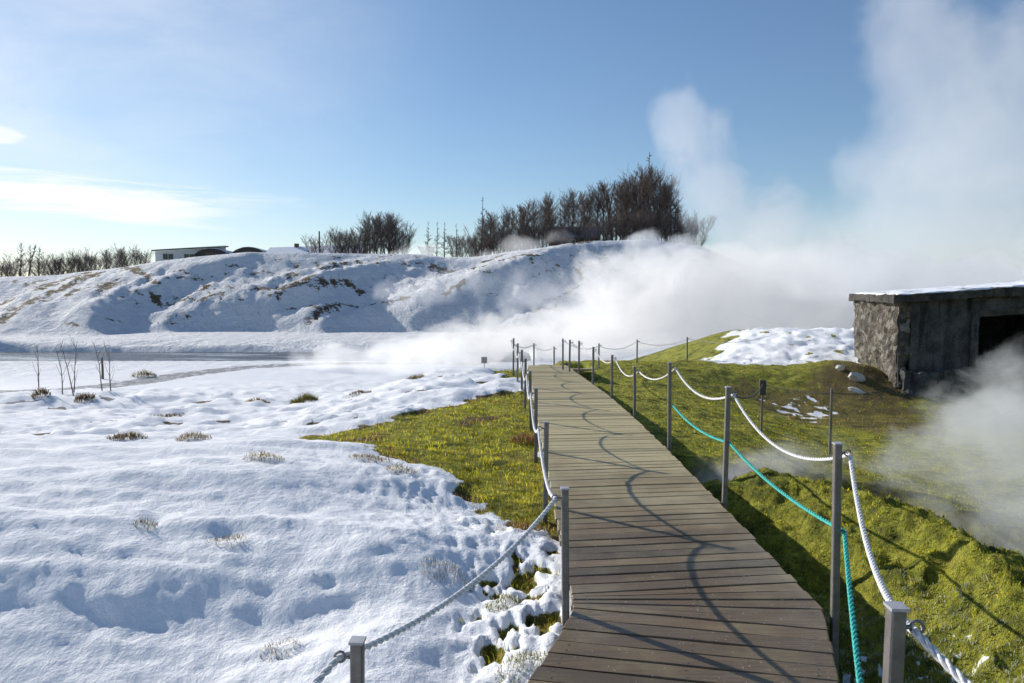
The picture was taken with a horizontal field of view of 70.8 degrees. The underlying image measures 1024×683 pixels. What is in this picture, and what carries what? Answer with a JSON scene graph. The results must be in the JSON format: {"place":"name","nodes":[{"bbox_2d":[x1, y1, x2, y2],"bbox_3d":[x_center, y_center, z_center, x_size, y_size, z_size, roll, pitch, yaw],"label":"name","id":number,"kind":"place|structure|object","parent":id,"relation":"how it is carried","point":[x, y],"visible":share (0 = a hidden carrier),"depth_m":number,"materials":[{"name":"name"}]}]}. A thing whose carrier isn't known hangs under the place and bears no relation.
{"place":"outdoors","nodes":[
{"label":"outdoors","id":0,"kind":"place"},
{"bbox_2d":[0,352,531,362],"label":"river","id":1,"kind":"structure","parent":0,"point":[473,357],"depth_m":41.55,"materials":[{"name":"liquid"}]},
{"bbox_2d":[0,239,1023,682],"bbox_3d":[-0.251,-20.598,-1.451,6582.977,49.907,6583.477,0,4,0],"label":"ground","id":2,"kind":"structure","parent":0,"point":[324,561],"depth_m":7.84,"materials":[{"name":"snow"}]},
{"bbox_2d":[2,253,32,275],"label":"bare shrub","id":3,"kind":"object","parent":2,"relation":"on","point":[19,268],"visible":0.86,"depth_m":114.47,"materials":[{"name":"brown plant"}]},
{"bbox_2d":[29,386,50,398],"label":"dry grass tuft","id":4,"kind":"object","parent":2,"relation":"on","point":[39,392],"visible":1,"depth_m":19.69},
{"bbox_2d":[38,259,61,275],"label":"bare shrub","id":5,"kind":"object","parent":2,"relation":"on","point":[50,270],"visible":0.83,"depth_m":113.59,"materials":[{"name":"brown plant"}]},
{"bbox_2d":[39,251,66,274],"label":"bare shrub","id":6,"kind":"object","parent":2,"relation":"on","point":[59,262],"visible":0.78,"depth_m":114.18,"materials":[{"name":"brown plant"}]},
{"bbox_2d":[65,247,98,271],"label":"bare shrub","id":7,"kind":"object","parent":2,"relation":"on","point":[85,264],"visible":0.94,"depth_m":112.31,"materials":[{"name":"brown plant"}]},
{"bbox_2d":[73,392,95,402],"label":"dry grass tuft","id":8,"kind":"object","parent":2,"relation":"on","point":[81,396],"visible":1,"depth_m":19.49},
{"bbox_2d":[109,243,137,266],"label":"bare shrub","id":9,"kind":"object","parent":2,"relation":"on","point":[125,255],"visible":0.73,"depth_m":115.32,"materials":[{"name":"brown plant"}]},
{"bbox_2d":[105,431,146,440],"bbox_3d":[-4.345,1.062,8.141,0.447,0.141,0.370,2,4,24],"label":"dry grass tuft","id":10,"kind":"object","parent":2,"relation":"on","point":[130,435],"visible":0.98,"depth_m":8.09,"materials":[{"name":"plant"}]},
{"bbox_2d":[152,245,228,261],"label":"white shed","id":11,"kind":"structure","parent":2,"relation":"on","point":[170,254],"depth_m":111.80,"materials":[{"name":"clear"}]},
{"bbox_2d":[175,430,211,440],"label":"dry grass tuft","id":12,"kind":"object","parent":2,"relation":"on","point":[194,435],"visible":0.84,"depth_m":8.00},
{"bbox_2d":[193,248,231,256],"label":"arched hut","id":13,"kind":"object","parent":2,"relation":"on","point":[209,251],"visible":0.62,"depth_m":111.78,"materials":[{"name":"metal"}]},
{"bbox_2d":[232,247,266,252],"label":"arched hut","id":14,"kind":"object","parent":2,"relation":"on","point":[246,249],"visible":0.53,"depth_m":111.49,"materials":[{"name":"metal"}]},
{"bbox_2d":[244,450,284,461],"bbox_3d":[-2.248,1.036,6.542,0.372,0.119,0.331,0,4,0],"label":"dry grass tuft","id":15,"kind":"object","parent":2,"relation":"on","point":[263,456],"visible":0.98,"depth_m":6.53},
{"bbox_2d":[259,637,299,661],"bbox_3d":[-1.274,1.687,3.985,0.213,0.101,0.202,3,5,33],"label":"dry grass tuft","id":16,"kind":"object","parent":2,"relation":"on","point":[279,642],"visible":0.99,"depth_m":3.97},
{"bbox_2d":[290,392,319,403],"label":"dry grass tuft","id":17,"kind":"object","parent":2,"relation":"on","point":[302,398],"visible":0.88,"depth_m":16.33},
{"bbox_2d":[267,243,366,253],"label":"long barn","id":18,"kind":"structure","parent":2,"relation":"on","point":[296,248],"depth_m":109.80,"materials":[{"name":"metal"}]},
{"bbox_2d":[327,225,355,252],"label":"bare shrub","id":19,"kind":"object","parent":2,"relation":"on","point":[334,240],"visible":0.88,"depth_m":103.05,"materials":[{"name":"brown plant"}]},
{"bbox_2d":[333,636,365,682],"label":"rope post","id":20,"kind":"object","parent":2,"relation":"on","point":[356,656],"visible":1,"depth_m":2.14,"materials":[{"name":"metal"}]},
{"bbox_2d":[311,342,557,682],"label":"white rope","id":21,"kind":"object","parent":20,"relation":"attached to","point":[327,669],"visible":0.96,"depth_m":2.90,"materials":[{"name":"fabric"}]},
{"bbox_2d":[343,228,366,253],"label":"bare shrub","id":22,"kind":"object","parent":2,"relation":"on","point":[352,248],"visible":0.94,"depth_m":101.94,"materials":[{"name":"brown plant"}]},
{"bbox_2d":[353,210,381,251],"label":"bare tree","id":23,"kind":"object","parent":2,"relation":"on","point":[368,220],"visible":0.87,"depth_m":102.02,"materials":[{"name":"brown plant"}]},
{"bbox_2d":[349,453,391,463],"bbox_3d":[-1.397,1.150,7.093,0.434,0.124,0.357,0,4,0],"label":"dry grass tuft","id":24,"kind":"object","parent":2,"relation":"on","point":[371,458],"visible":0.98,"depth_m":7.09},
{"bbox_2d":[360,219,395,253],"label":"bare shrub","id":25,"kind":"object","parent":2,"relation":"on","point":[375,247],"visible":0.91,"depth_m":101.18,"materials":[{"name":"brown plant"}]},
{"bbox_2d":[375,211,403,253],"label":"bare tree","id":26,"kind":"object","parent":2,"relation":"on","point":[388,226],"visible":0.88,"depth_m":101.48,"materials":[{"name":"brown plant"}]},
{"bbox_2d":[377,212,403,253],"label":"bare tree","id":27,"kind":"object","parent":2,"relation":"on","point":[392,227],"visible":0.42,"depth_m":103.40,"materials":[{"name":"brown plant"}]},
{"bbox_2d":[380,227,408,253],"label":"bare shrub","id":28,"kind":"object","parent":2,"relation":"on","point":[393,245],"visible":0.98,"depth_m":101.46,"materials":[{"name":"brown plant"}]},
{"bbox_2d":[383,462,417,473],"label":"dry grass tuft","id":29,"kind":"object","parent":2,"relation":"on","point":[399,465],"visible":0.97,"depth_m":6.57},
{"bbox_2d":[387,219,419,253],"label":"bare shrub","id":30,"kind":"object","parent":2,"relation":"on","point":[407,240],"visible":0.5,"depth_m":103.71,"materials":[{"name":"brown plant"}]},
{"bbox_2d":[396,228,415,253],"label":"bare shrub","id":31,"kind":"object","parent":2,"relation":"on","point":[409,239],"visible":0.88,"depth_m":102.97,"materials":[{"name":"brown plant"}]},
{"bbox_2d":[419,557,465,584],"bbox_3d":[-0.446,1.485,4.665,0.312,0.150,0.279,0,4,0],"label":"dry grass tuft","id":32,"kind":"object","parent":2,"relation":"on","point":[452,565],"visible":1,"depth_m":4.67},
{"bbox_2d":[444,235,462,256],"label":"bare shrub","id":33,"kind":"object","parent":2,"relation":"on","point":[453,249],"visible":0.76,"depth_m":87.40,"materials":[{"name":"brown plant"}]},
{"bbox_2d":[450,237,471,256],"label":"bare shrub","id":34,"kind":"object","parent":2,"relation":"on","point":[460,250],"visible":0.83,"depth_m":85.99,"materials":[{"name":"brown plant"}]},
{"bbox_2d":[458,236,477,256],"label":"bare shrub","id":35,"kind":"object","parent":2,"relation":"on","point":[471,249],"visible":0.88,"depth_m":84.29,"materials":[{"name":"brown plant"}]},
{"bbox_2d":[465,237,489,256],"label":"bare shrub","id":36,"kind":"object","parent":2,"relation":"on","point":[475,251],"visible":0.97,"depth_m":83.81,"materials":[{"name":"brown plant"}]},
{"bbox_2d":[482,233,494,254],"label":"bare shrub","id":37,"kind":"object","parent":2,"relation":"on","point":[488,246],"visible":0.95,"depth_m":83.47,"materials":[{"name":"brown plant"}]},
{"bbox_2d":[477,210,502,254],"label":"bare tree","id":38,"kind":"object","parent":2,"relation":"on","point":[492,219],"visible":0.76,"depth_m":85.99,"materials":[{"name":"brown plant"}]},
{"bbox_2d":[482,592,519,611],"bbox_3d":[-0.053,1.586,4.328,0.264,0.161,0.213,-1,4,-14],"label":"dry grass tuft","id":39,"kind":"object","parent":2,"relation":"on","point":[509,597],"visible":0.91,"depth_m":4.30,"materials":[{"name":"plant"}]},
{"bbox_2d":[489,232,513,252],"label":"bare shrub","id":40,"kind":"object","parent":2,"relation":"on","point":[503,247],"visible":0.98,"depth_m":83.34,"materials":[{"name":"brown plant"}]},
{"bbox_2d":[496,204,520,251],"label":"bare tree","id":41,"kind":"object","parent":2,"relation":"on","point":[509,218],"visible":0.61,"depth_m":87.23,"materials":[{"name":"brown plant"}]},
{"bbox_2d":[502,232,524,250],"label":"bare shrub","id":42,"kind":"object","parent":2,"relation":"on","point":[515,243],"visible":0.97,"depth_m":83.25,"materials":[{"name":"brown plant"}]},
{"bbox_2d":[501,221,529,250],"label":"bare shrub","id":43,"kind":"object","parent":2,"relation":"on","point":[516,234],"visible":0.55,"depth_m":84.89,"materials":[{"name":"brown plant"}]},
{"bbox_2d":[494,648,547,682],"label":"dry grass tuft","id":44,"kind":"object","parent":2,"relation":"on","point":[520,660],"visible":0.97,"depth_m":3.56,"materials":[{"name":"plant"}]},
{"bbox_2d":[508,218,537,249],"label":"bare shrub","id":45,"kind":"object","parent":2,"relation":"on","point":[515,233],"visible":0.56,"depth_m":84.99,"materials":[{"name":"brown plant"}]},
{"bbox_2d":[521,358,526,408],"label":"rope post","id":46,"kind":"object","parent":2,"relation":"on","point":[525,372],"visible":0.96,"depth_m":11.14,"materials":[{"name":"metal"}]},
{"bbox_2d":[509,430,541,444],"bbox_3d":[0.166,1.169,8.700,0.476,0.208,0.425,0,4,0],"label":"dry grass tuft","id":47,"kind":"object","parent":2,"relation":"on","point":[520,437],"visible":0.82,"depth_m":8.65,"materials":[{"name":"plant"}]},
{"bbox_2d":[510,200,541,249],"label":"bare tree","id":48,"kind":"object","parent":2,"relation":"on","point":[532,217],"visible":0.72,"depth_m":85.97,"materials":[{"name":"brown plant"}]},
{"bbox_2d":[513,219,539,248],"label":"bare shrub","id":49,"kind":"object","parent":2,"relation":"on","point":[535,233],"visible":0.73,"depth_m":84.83,"materials":[{"name":"brown plant"}]},
{"bbox_2d":[509,516,547,531],"bbox_3d":[0.132,1.397,5.458,0.320,0.164,0.310,0,4,0],"label":"dry grass tuft","id":50,"kind":"object","parent":2,"relation":"on","point":[536,528],"visible":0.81,"depth_m":5.43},
{"bbox_2d":[525,370,531,430],"bbox_3d":[0.220,1.084,9.460,0.095,1.410,0.044,-1,5,1],"label":"rope post","id":51,"kind":"object","parent":2,"relation":"on","point":[530,389],"visible":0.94,"depth_m":9.42,"materials":[{"name":"metal"}]},
{"bbox_2d":[529,388,537,462],"bbox_3d":[0.230,1.196,7.715,0.095,1.410,0.044,0,4,3],"label":"rope post","id":52,"kind":"object","parent":2,"relation":"on","point":[535,392],"visible":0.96,"depth_m":7.67,"materials":[{"name":"metal"}]},
{"bbox_2d":[520,217,549,247],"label":"bare shrub","id":53,"kind":"object","parent":2,"relation":"on","point":[540,237],"visible":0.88,"depth_m":84.88,"materials":[{"name":"brown plant"}]},
{"bbox_2d":[519,196,554,247],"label":"bare tree","id":54,"kind":"object","parent":2,"relation":"on","point":[537,208],"visible":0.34,"depth_m":90.89,"materials":[{"name":"brown plant"}]},
{"bbox_2d":[537,421,548,522],"bbox_3d":[0.239,1.335,5.738,0.095,1.410,0.044,1,4,0],"label":"rope post","id":55,"kind":"object","parent":2,"relation":"on","point":[545,461],"visible":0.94,"depth_m":5.69,"materials":[{"name":"metal"}]},
{"bbox_2d":[536,197,556,247],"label":"bare tree","id":56,"kind":"object","parent":2,"relation":"on","point":[547,212],"visible":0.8,"depth_m":86.41,"materials":[{"name":"brown plant"}]},
{"bbox_2d":[537,192,562,245],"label":"bare tree","id":57,"kind":"object","parent":2,"relation":"on","point":[549,195],"visible":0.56,"depth_m":89.35,"materials":[{"name":"brown plant"}]},
{"bbox_2d":[538,219,564,245],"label":"bare shrub","id":58,"kind":"object","parent":2,"relation":"on","point":[556,232],"visible":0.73,"depth_m":86.30,"materials":[{"name":"brown plant"}]},
{"bbox_2d":[551,486,568,627],"bbox_3d":[0.260,1.470,3.832,0.095,1.410,0.044,-1,4,-2],"label":"rope post","id":59,"kind":"object","parent":2,"relation":"on","point":[564,497],"visible":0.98,"depth_m":3.79,"materials":[{"name":"metal"}]},
{"bbox_2d":[562,339,565,369],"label":"rope post","id":60,"kind":"object","parent":2,"relation":"on","point":[563,341],"visible":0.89,"depth_m":15.54,"materials":[{"name":"metal"}]},
{"bbox_2d":[568,333,776,349],"bbox_3d":[4.273,-0.057,19.834,1.562,0.490,10.508,4,6,44],"label":"thin rope","id":61,"kind":"object","parent":60,"relation":"attached to","point":[673,343],"visible":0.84,"depth_m":20.70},
{"bbox_2d":[557,186,592,234],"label":"bare tree","id":62,"kind":"object","parent":2,"relation":"on","point":[573,203],"visible":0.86,"depth_m":91.97,"materials":[{"name":"brown plant"}]},
{"bbox_2d":[551,227,600,245],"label":"grove house","id":63,"kind":"structure","parent":2,"relation":"on","point":[574,236],"depth_m":91.89,"materials":[{"name":"grey glass"}]},
{"bbox_2d":[569,199,590,240],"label":"bare tree","id":64,"kind":"object","parent":2,"relation":"on","point":[584,210],"visible":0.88,"depth_m":89.23,"materials":[{"name":"brown plant"}]},
{"bbox_2d":[575,220,604,240],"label":"bare shrub","id":65,"kind":"object","parent":2,"relation":"on","point":[590,232],"visible":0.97,"depth_m":83.67,"materials":[{"name":"brown plant"}]},
{"bbox_2d":[584,183,613,232],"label":"bare tree","id":66,"kind":"object","parent":2,"relation":"on","point":[597,205],"visible":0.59,"depth_m":93.92,"materials":[{"name":"brown plant"}]},
{"bbox_2d":[589,216,611,240],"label":"bare shrub","id":67,"kind":"object","parent":2,"relation":"on","point":[605,230],"visible":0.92,"depth_m":84.19,"materials":[{"name":"brown plant"}]},
{"bbox_2d":[593,209,628,240],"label":"bare shrub","id":68,"kind":"object","parent":2,"relation":"on","point":[610,226],"visible":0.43,"depth_m":85.67,"materials":[{"name":"brown plant"}]},
{"bbox_2d":[596,179,626,240],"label":"bare tree","id":69,"kind":"object","parent":2,"relation":"on","point":[605,194],"visible":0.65,"depth_m":89.94,"materials":[{"name":"brown plant"}]},
{"bbox_2d":[603,218,623,240],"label":"bare shrub","id":70,"kind":"object","parent":2,"relation":"on","point":[611,232],"visible":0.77,"depth_m":84.54,"materials":[{"name":"brown plant"}]},
{"bbox_2d":[600,173,640,236],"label":"bare tree","id":71,"kind":"object","parent":2,"relation":"on","point":[626,184],"visible":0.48,"depth_m":90.44,"materials":[{"name":"brown plant"}]},
{"bbox_2d":[609,179,635,238],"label":"bare tree","id":72,"kind":"object","parent":2,"relation":"on","point":[619,195],"visible":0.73,"depth_m":88.12,"materials":[{"name":"brown plant"}]},
{"bbox_2d":[612,213,634,239],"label":"bare shrub","id":73,"kind":"object","parent":2,"relation":"on","point":[620,234],"visible":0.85,"depth_m":83.88,"materials":[{"name":"brown plant"}]},
{"bbox_2d":[612,205,642,239],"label":"bare shrub","id":74,"kind":"object","parent":2,"relation":"on","point":[626,232],"visible":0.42,"depth_m":85.74,"materials":[{"name":"brown plant"}]},
{"bbox_2d":[622,171,647,238],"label":"bare tree","id":75,"kind":"object","parent":2,"relation":"on","point":[635,195],"visible":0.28,"depth_m":93.18,"materials":[{"name":"brown plant"}]},
{"bbox_2d":[619,212,651,239],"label":"bare shrub","id":76,"kind":"object","parent":2,"relation":"on","point":[634,235],"visible":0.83,"depth_m":84.48,"materials":[{"name":"brown plant"}]},
{"bbox_2d":[633,366,639,418],"bbox_3d":[1.721,1.047,9.968,0.095,1.410,0.045,-1,3,0],"label":"rope post","id":77,"kind":"object","parent":2,"relation":"on","point":[634,391],"visible":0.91,"depth_m":9.93,"materials":[{"name":"metal"}]},
{"bbox_2d":[619,172,655,239],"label":"bare tree","id":78,"kind":"object","parent":2,"relation":"on","point":[640,194],"visible":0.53,"depth_m":87.07,"materials":[{"name":"brown plant"}]},
{"bbox_2d":[615,163,671,238],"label":"bare tree","id":79,"kind":"object","parent":2,"relation":"on","point":[641,176],"visible":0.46,"depth_m":89.53,"materials":[{"name":"brown plant"}]},
{"bbox_2d":[632,209,660,238],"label":"bare shrub","id":80,"kind":"object","parent":2,"relation":"on","point":[643,236],"visible":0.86,"depth_m":83.88,"materials":[{"name":"brown plant"}]},
{"bbox_2d":[638,152,659,238],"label":"bare tree","id":81,"kind":"object","parent":2,"relation":"on","point":[648,198],"visible":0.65,"depth_m":86.69,"materials":[{"name":"brown plant"}]},
{"bbox_2d":[632,166,675,235],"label":"bare tree","id":82,"kind":"object","parent":2,"relation":"on","point":[656,182],"visible":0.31,"depth_m":88.95,"materials":[{"name":"brown plant"}]},
{"bbox_2d":[642,212,670,240],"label":"bare shrub","id":83,"kind":"object","parent":2,"relation":"on","point":[655,228],"visible":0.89,"depth_m":84.39,"materials":[{"name":"brown plant"}]},
{"bbox_2d":[641,175,672,240],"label":"bare tree","id":84,"kind":"object","parent":2,"relation":"on","point":[650,192],"visible":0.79,"depth_m":85.99,"materials":[{"name":"brown plant"}]},
{"bbox_2d":[298,359,1023,682],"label":"grass","id":85,"kind":"structure","parent":2,"relation":"on","point":[524,501],"depth_m":8.45,"materials":[{"name":"plant"}]},
{"bbox_2d":[649,167,683,237],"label":"bare tree","id":86,"kind":"object","parent":2,"relation":"on","point":[660,180],"visible":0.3,"depth_m":93.59,"materials":[{"name":"brown plant"}]},
{"bbox_2d":[650,207,684,242],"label":"bare shrub","id":87,"kind":"object","parent":2,"relation":"on","point":[669,226],"visible":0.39,"depth_m":86.88,"materials":[{"name":"brown plant"}]},
{"bbox_2d":[653,177,683,241],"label":"bare tree","id":88,"kind":"object","parent":2,"relation":"on","point":[665,191],"visible":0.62,"depth_m":88.67,"materials":[{"name":"brown plant"}]},
{"bbox_2d":[655,212,681,241],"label":"bare shrub","id":89,"kind":"object","parent":2,"relation":"on","point":[665,229],"visible":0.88,"depth_m":84.89,"materials":[{"name":"brown plant"}]},
{"bbox_2d":[667,362,675,451],"bbox_3d":[1.760,1.159,7.950,0.095,1.870,0.044,0,4,2],"label":"rope post","id":90,"kind":"object","parent":2,"relation":"on","point":[670,367],"visible":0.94,"depth_m":7.90,"materials":[{"name":"metal"}]},
{"bbox_2d":[665,215,693,243],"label":"bare shrub","id":91,"kind":"object","parent":2,"relation":"on","point":[676,239],"visible":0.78,"depth_m":86.05,"materials":[{"name":"brown plant"}]},
{"bbox_2d":[527,365,838,682],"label":"boardwalk","id":92,"kind":"structure","parent":2,"relation":"on","point":[677,574],"depth_m":4.30,"materials":[{"name":"wood"}]},
{"bbox_2d":[675,220,701,244],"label":"bare shrub","id":93,"kind":"object","parent":2,"relation":"on","point":[690,236],"visible":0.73,"depth_m":87.04,"materials":[{"name":"brown plant"}]},
{"bbox_2d":[673,210,704,244],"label":"bare shrub","id":94,"kind":"object","parent":2,"relation":"on","point":[694,221],"visible":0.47,"depth_m":88.91,"materials":[{"name":"brown plant"}]},
{"bbox_2d":[684,214,717,246],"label":"bare shrub","id":95,"kind":"object","parent":2,"relation":"on","point":[704,233],"visible":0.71,"depth_m":91.17,"materials":[{"name":"brown plant"}]},
{"bbox_2d":[721,386,736,509],"bbox_3d":[1.760,1.295,5.886,0.095,1.870,0.046,0,5,-2],"label":"rope post","id":96,"kind":"object","parent":2,"relation":"on","point":[728,393],"visible":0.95,"depth_m":5.84,"materials":[{"name":"metal"}]},
{"bbox_2d":[672,404,862,682],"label":"teal rope","id":97,"kind":"object","parent":96,"relation":"attached to","point":[857,658],"visible":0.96,"depth_m":3.61,"materials":[{"name":"fabric"}]},
{"bbox_2d":[759,380,765,430],"bbox_3d":[3.994,1.131,11.524,0.103,1.034,0.059,0,4,0],"label":"sign board","id":98,"kind":"object","parent":2,"relation":"on","point":[762,391],"visible":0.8,"depth_m":11.48,"materials":[{"name":"wood"}]},
{"bbox_2d":[736,359,897,398],"bbox_3d":[5.310,0.405,11.778,1.694,0.796,13.713,3,5,38],"label":"dark rope","id":99,"kind":"object","parent":98,"relation":"attached to","point":[817,392],"visible":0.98,"depth_m":10.87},
{"bbox_2d":[796,305,854,328],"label":"building","id":100,"kind":"structure","parent":2,"relation":"on","point":[826,316],"depth_m":51.50,"materials":[{"name":"concrete"}]},
{"bbox_2d":[828,388,832,455],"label":"thin post","id":101,"kind":"object","parent":2,"relation":"on","point":[830,423],"visible":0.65,"depth_m":10.38,"materials":[{"name":"metal"}]},
{"bbox_2d":[829,442,851,672],"bbox_3d":[1.741,1.459,3.831,0.095,1.870,0.044,-1,5,2],"label":"rope post","id":102,"kind":"object","parent":2,"relation":"on","point":[835,539],"visible":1,"depth_m":3.79,"materials":[{"name":"metal"}]},
{"bbox_2d":[848,372,865,381],"bbox_3d":[8.616,0.889,17.999,0.509,0.232,0.294,17,3,-23],"label":"rock","id":103,"kind":"object","parent":2,"relation":"on","point":[856,376],"visible":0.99,"depth_m":17.88,"materials":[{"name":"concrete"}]},
{"bbox_2d":[882,601,925,682],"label":"rope post","id":104,"kind":"object","parent":2,"relation":"on","point":[896,626],"visible":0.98,"depth_m":1.76,"materials":[{"name":"metal"}]},
{"bbox_2d":[565,341,971,682],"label":"white rope","id":105,"kind":"object","parent":104,"relation":"attached to","point":[940,658],"visible":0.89,"depth_m":2.87,"materials":[{"name":"fabric"}]},
{"bbox_2d":[849,280,1023,408],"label":"concrete hut","id":106,"kind":"object","parent":2,"relation":"on","point":[965,343],"visible":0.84,"depth_m":17.45,"materials":[{"name":"concrete"}]},
{"bbox_2d":[0,0,1023,283],"label":"sky","id":107,"kind":"structure","parent":0,"point":[851,140],"materials":[{"name":"blue"}]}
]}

